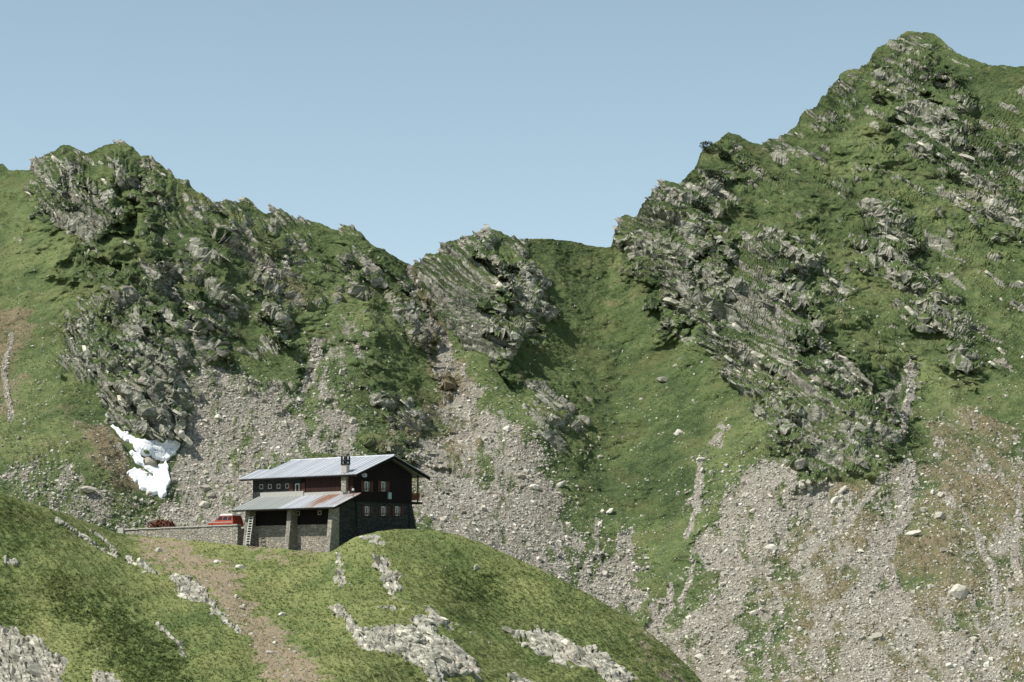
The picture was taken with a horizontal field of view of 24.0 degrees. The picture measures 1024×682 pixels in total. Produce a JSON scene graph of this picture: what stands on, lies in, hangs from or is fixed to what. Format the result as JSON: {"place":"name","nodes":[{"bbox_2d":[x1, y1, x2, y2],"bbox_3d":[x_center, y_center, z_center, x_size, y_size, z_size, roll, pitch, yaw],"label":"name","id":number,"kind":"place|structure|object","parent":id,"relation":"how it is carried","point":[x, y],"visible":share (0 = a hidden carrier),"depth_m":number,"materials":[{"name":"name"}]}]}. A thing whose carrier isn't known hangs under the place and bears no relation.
{"place":"outdoors","nodes":[
{"label":"outdoors","id":0,"kind":"place"},
{"bbox_2d":[0,142,458,533],"bbox_3d":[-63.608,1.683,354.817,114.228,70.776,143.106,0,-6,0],"label":"rocky ridge","id":1,"kind":"structure","parent":0,"point":[223,273],"depth_m":337.88,"materials":[{"name":"green plant"}]},
{"bbox_2d":[79,486,96,492],"bbox_3d":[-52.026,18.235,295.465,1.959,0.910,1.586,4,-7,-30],"label":"boulder","id":2,"kind":"object","parent":1,"relation":"on","point":[87,489],"visible":1,"depth_m":294.88,"materials":[{"name":"stone"}]},
{"bbox_2d":[110,424,179,497],"bbox_3d":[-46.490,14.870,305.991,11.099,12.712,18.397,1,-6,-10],"label":"snow patch","id":3,"kind":"object","parent":1,"relation":"on","point":[158,482],"visible":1,"depth_m":306.50,"materials":[{"name":"white snow"}]},
{"bbox_2d":[144,457,157,466],"bbox_3d":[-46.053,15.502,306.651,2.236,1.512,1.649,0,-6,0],"label":"boulder","id":4,"kind":"object","parent":1,"relation":"on","point":[149,461],"visible":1,"depth_m":306.02,"materials":[{"name":"stone"}]},
{"bbox_2d":[178,430,184,437],"bbox_3d":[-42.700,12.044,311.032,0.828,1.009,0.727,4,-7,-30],"label":"boulder","id":5,"kind":"object","parent":1,"relation":"on","point":[181,433],"visible":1,"depth_m":310.78,"materials":[{"name":"stone"}]},
{"bbox_2d":[199,501,209,507],"bbox_3d":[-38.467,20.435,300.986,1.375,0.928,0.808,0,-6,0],"label":"boulder","id":6,"kind":"object","parent":1,"relation":"on","point":[204,504],"visible":1,"depth_m":300.70,"materials":[{"name":"stone"}]},
{"bbox_2d":[206,493,215,498],"bbox_3d":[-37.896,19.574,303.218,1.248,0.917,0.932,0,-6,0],"label":"boulder","id":7,"kind":"object","parent":1,"relation":"on","point":[210,495],"visible":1,"depth_m":302.92,"materials":[{"name":"stone"}]},
{"bbox_2d":[29,37,909,266],"bbox_3d":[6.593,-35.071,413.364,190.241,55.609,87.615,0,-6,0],"label":"crest rocks","id":8,"kind":"object","parent":1,"relation":"on","point":[35,160],"visible":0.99,"depth_m":378.83,"materials":[{"name":"grey stone"}]},
{"bbox_2d":[0,493,701,681],"bbox_3d":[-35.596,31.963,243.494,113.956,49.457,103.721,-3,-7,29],"label":"grassy hill","id":9,"kind":"structure","parent":0,"point":[438,669],"depth_m":238.99,"materials":[{"name":"green plant"}]},
{"bbox_2d":[118,524,241,544],"bbox_3d":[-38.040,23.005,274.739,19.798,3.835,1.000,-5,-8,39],"label":"retaining wall","id":10,"kind":"structure","parent":9,"relation":"on","point":[225,534],"depth_m":272.37,"materials":[{"name":"stone"}]},
{"bbox_2d":[117,529,243,544],"bbox_3d":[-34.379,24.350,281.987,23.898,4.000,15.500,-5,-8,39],"label":"terrace","id":11,"kind":"structure","parent":9,"relation":"on","point":[242,533],"depth_m":268.67,"materials":[{"name":"grey stone"}]},
{"bbox_2d":[147,519,181,527],"bbox_3d":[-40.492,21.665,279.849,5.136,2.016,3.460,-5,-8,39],"label":"wood heap","id":12,"kind":"object","parent":11,"relation":"on","point":[157,523],"visible":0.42,"depth_m":279.37,"materials":[{"name":"brown wood"}]},
{"bbox_2d":[208,514,242,526],"bbox_3d":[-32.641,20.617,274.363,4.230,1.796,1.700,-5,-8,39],"label":"parked car","id":13,"kind":"object","parent":11,"relation":"on","point":[226,519],"visible":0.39,"depth_m":273.35,"materials":[{"name":"red paint"}]},
{"bbox_2d":[235,564,244,568],"bbox_3d":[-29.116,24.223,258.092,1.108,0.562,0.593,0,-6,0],"label":"boulder","id":14,"kind":"object","parent":9,"relation":"on","point":[238,566],"visible":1,"depth_m":257.93,"materials":[{"name":"stone"}]},
{"bbox_2d":[245,516,253,544],"bbox_3d":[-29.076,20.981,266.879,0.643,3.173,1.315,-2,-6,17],"label":"ladder","id":15,"kind":"object","parent":9,"relation":"on","point":[251,530],"visible":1,"depth_m":266.79,"materials":[{"name":"grey metal"}]},
{"bbox_2d":[251,534,257,543],"bbox_3d":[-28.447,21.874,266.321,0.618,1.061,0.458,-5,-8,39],"label":"metal stand","id":16,"kind":"object","parent":9,"relation":"on","point":[254,538],"visible":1,"depth_m":266.27,"materials":[{"name":"metal"}]},
{"bbox_2d":[0,535,629,681],"bbox_3d":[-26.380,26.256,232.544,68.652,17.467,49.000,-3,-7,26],"label":"outcrop rocks","id":17,"kind":"object","parent":9,"relation":"on","point":[34,668],"visible":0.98,"depth_m":226.31,"materials":[{"name":"grey stone"}]},
{"bbox_2d":[232,454,429,552],"bbox_3d":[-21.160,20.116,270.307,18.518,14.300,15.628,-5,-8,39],"label":"mountain hut","id":18,"kind":"object","parent":9,"relation":"on","point":[325,505],"visible":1,"depth_m":266.03,"materials":[{"name":"grey stone"}]},
{"bbox_2d":[293,483,301,490],"bbox_3d":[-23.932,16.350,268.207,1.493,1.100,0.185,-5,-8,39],"label":"window","id":19,"kind":"structure","parent":18,"relation":"in","point":[296,486],"depth_m":268.27,"materials":[{"name":"clear glass"}]},
{"bbox_2d":[364,481,371,491],"bbox_3d":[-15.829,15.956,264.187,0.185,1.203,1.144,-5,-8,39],"label":"window","id":20,"kind":"structure","parent":18,"relation":"in","point":[366,483],"depth_m":264.18,"materials":[{"name":"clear glass"}]},
{"bbox_2d":[365,506,371,516],"bbox_3d":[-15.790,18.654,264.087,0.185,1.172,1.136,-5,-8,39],"label":"window","id":21,"kind":"structure","parent":18,"relation":"in","point":[368,513],"depth_m":264.11,"materials":[{"name":"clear glass"}]},
{"bbox_2d":[381,481,386,491],"bbox_3d":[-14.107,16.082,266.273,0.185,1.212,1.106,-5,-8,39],"label":"window","id":22,"kind":"structure","parent":18,"relation":"in","point":[383,483],"depth_m":266.31,"materials":[{"name":"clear glass"}]},
{"bbox_2d":[381,506,388,516],"bbox_3d":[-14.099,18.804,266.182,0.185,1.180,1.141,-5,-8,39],"label":"window","id":23,"kind":"structure","parent":18,"relation":"in","point":[384,513],"depth_m":266.25,"materials":[{"name":"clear glass"}]},
{"bbox_2d":[395,506,401,516],"bbox_3d":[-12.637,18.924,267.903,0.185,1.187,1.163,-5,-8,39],"label":"window","id":24,"kind":"structure","parent":18,"relation":"in","point":[398,513],"depth_m":268.01,"materials":[{"name":"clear glass"}]},
{"bbox_2d":[16,541,678,681],"bbox_3d":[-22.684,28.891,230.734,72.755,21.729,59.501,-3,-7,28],"label":"gully stones","id":25,"kind":"object","parent":9,"relation":"on","point":[523,644],"visible":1,"depth_m":232.61,"materials":[{"name":"grey stone"}]},
{"bbox_2d":[0,230,1023,681],"bbox_3d":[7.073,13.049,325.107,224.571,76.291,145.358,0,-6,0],"label":"scree","id":26,"kind":"structure","parent":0,"point":[874,638],"depth_m":307.23,"materials":[{"name":"gravel"}]},
{"bbox_2d":[0,0,1023,264],"label":"sky","id":27,"kind":"structure","parent":0,"point":[415,125],"materials":[{"name":"blue"}]},
{"bbox_2d":[417,229,652,618],"bbox_3d":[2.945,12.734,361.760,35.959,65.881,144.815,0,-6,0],"label":"saddle slope","id":28,"kind":"structure","parent":0,"point":[543,311],"depth_m":352.06,"materials":[{"name":"green plant"}]},
{"bbox_2d":[503,425,511,430],"bbox_3d":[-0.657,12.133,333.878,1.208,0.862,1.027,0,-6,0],"label":"boulder","id":29,"kind":"object","parent":28,"relation":"on","point":[506,428],"visible":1,"depth_m":333.52,"materials":[{"name":"stone"}]},
{"bbox_2d":[0,32,1023,681],"bbox_3d":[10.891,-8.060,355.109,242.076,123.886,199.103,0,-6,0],"label":"alpine grass","id":30,"kind":"structure","parent":28,"relation":"on","point":[570,394],"depth_m":334.64,"materials":[{"name":"green plant"}]},
{"bbox_2d":[513,473,526,477],"bbox_3d":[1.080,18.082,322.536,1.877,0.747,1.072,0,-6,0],"label":"boulder","id":31,"kind":"object","parent":28,"relation":"on","point":[519,475],"visible":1,"depth_m":322.21,"materials":[{"name":"stone"}]},
{"bbox_2d":[529,484,539,489],"bbox_3d":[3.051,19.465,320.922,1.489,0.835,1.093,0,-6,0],"label":"boulder","id":32,"kind":"object","parent":28,"relation":"on","point":[534,486],"visible":1,"depth_m":320.55,"materials":[{"name":"stone"}]},
{"bbox_2d":[556,481,565,486],"bbox_3d":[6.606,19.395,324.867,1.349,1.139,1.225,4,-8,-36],"label":"boulder","id":33,"kind":"object","parent":28,"relation":"on","point":[561,484],"visible":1,"depth_m":324.36,"materials":[{"name":"stone"}]},
{"bbox_2d":[606,508,613,513],"bbox_3d":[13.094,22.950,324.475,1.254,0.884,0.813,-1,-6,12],"label":"boulder","id":34,"kind":"object","parent":28,"relation":"on","point":[610,510],"visible":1,"depth_m":324.23,"materials":[{"name":"stone"}]},
{"bbox_2d":[613,31,1023,681],"bbox_3d":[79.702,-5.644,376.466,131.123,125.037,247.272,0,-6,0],"label":"mountain peak","id":35,"kind":"structure","parent":0,"point":[947,93],"depth_m":354.71,"materials":[{"name":"green plant"}]},
{"bbox_2d":[24,44,1023,468],"bbox_3d":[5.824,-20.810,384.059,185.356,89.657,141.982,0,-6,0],"label":"crag rocks","id":36,"kind":"object","parent":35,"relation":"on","point":[154,396],"visible":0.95,"depth_m":359.63,"materials":[{"name":"grey stone"}]},
{"bbox_2d":[657,377,666,381],"bbox_3d":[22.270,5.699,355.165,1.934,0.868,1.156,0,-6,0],"label":"boulder","id":37,"kind":"object","parent":35,"relation":"on","point":[662,379],"visible":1,"depth_m":354.72,"materials":[{"name":"stone"}]},
{"bbox_2d":[674,429,682,435],"bbox_3d":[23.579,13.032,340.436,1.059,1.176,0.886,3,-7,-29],"label":"boulder","id":38,"kind":"object","parent":35,"relation":"on","point":[678,432],"visible":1,"depth_m":340.18,"materials":[{"name":"stone"}]},
{"bbox_2d":[694,654,704,660],"bbox_3d":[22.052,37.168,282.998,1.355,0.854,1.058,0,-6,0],"label":"boulder","id":39,"kind":"object","parent":35,"relation":"on","point":[699,657],"visible":1,"depth_m":282.65,"materials":[{"name":"stone"}]},
{"bbox_2d":[691,199,711,212],"bbox_3d":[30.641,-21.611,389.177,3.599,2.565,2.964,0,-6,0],"label":"dwarf pine","id":40,"kind":"object","parent":35,"relation":"on","point":[695,204],"visible":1,"depth_m":388.57,"materials":[{"name":"green plant"}]},
{"bbox_2d":[699,141,722,154],"bbox_3d":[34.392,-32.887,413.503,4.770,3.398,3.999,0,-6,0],"label":"dwarf pine","id":41,"kind":"object","parent":35,"relation":"on","point":[710,148],"visible":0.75,"depth_m":413.29,"materials":[{"name":"green plant"}]},
{"bbox_2d":[705,169,727,185],"bbox_3d":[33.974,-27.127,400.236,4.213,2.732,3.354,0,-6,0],"label":"dwarf pine","id":42,"kind":"object","parent":35,"relation":"on","point":[715,173],"visible":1,"depth_m":399.80,"materials":[{"name":"green plant"}]},
{"bbox_2d":[717,150,732,160],"bbox_3d":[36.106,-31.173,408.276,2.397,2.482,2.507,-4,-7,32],"label":"dwarf pine","id":43,"kind":"object","parent":35,"relation":"on","point":[723,156],"visible":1,"depth_m":407.81,"materials":[{"name":"green plant"}]},
{"bbox_2d":[764,544,778,550],"bbox_3d":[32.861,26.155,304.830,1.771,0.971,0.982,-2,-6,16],"label":"boulder","id":44,"kind":"object","parent":35,"relation":"on","point":[770,547],"visible":1,"depth_m":304.49,"materials":[{"name":"stone"}]},
{"bbox_2d":[830,496,838,503],"bbox_3d":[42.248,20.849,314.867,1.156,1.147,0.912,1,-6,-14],"label":"boulder","id":45,"kind":"object","parent":35,"relation":"on","point":[835,500],"visible":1,"depth_m":314.51,"materials":[{"name":"stone"}]},
{"bbox_2d":[838,485,846,493],"bbox_3d":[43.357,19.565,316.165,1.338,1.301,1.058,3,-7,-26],"label":"boulder","id":46,"kind":"object","parent":35,"relation":"on","point":[842,489],"visible":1,"depth_m":315.80,"materials":[{"name":"stone"}]},
{"bbox_2d":[872,94,887,104],"bbox_3d":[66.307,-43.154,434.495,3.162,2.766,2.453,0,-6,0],"label":"dwarf pine","id":47,"kind":"object","parent":35,"relation":"on","point":[875,98],"visible":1,"depth_m":433.97,"materials":[{"name":"green plant"}]},
{"bbox_2d":[903,458,910,463],"bbox_3d":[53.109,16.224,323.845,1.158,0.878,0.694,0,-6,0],"label":"boulder","id":48,"kind":"object","parent":35,"relation":"on","point":[907,460],"visible":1,"depth_m":323.57,"materials":[{"name":"stone"}]},
{"bbox_2d":[905,530,920,535],"bbox_3d":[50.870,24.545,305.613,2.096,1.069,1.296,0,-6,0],"label":"boulder","id":49,"kind":"object","parent":35,"relation":"on","point":[915,532],"visible":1,"depth_m":305.26,"materials":[{"name":"stone"}]},
{"bbox_2d":[934,512,945,519],"bbox_3d":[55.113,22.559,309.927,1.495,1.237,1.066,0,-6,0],"label":"boulder","id":50,"kind":"object","parent":35,"relation":"on","point":[939,515],"visible":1,"depth_m":309.65,"materials":[{"name":"stone"}]},
{"bbox_2d":[948,584,968,599],"bbox_3d":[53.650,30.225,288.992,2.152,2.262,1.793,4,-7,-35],"label":"boulder","id":51,"kind":"object","parent":35,"relation":"on","point":[959,591],"visible":1,"depth_m":288.40,"materials":[{"name":"stone"}]}
]}

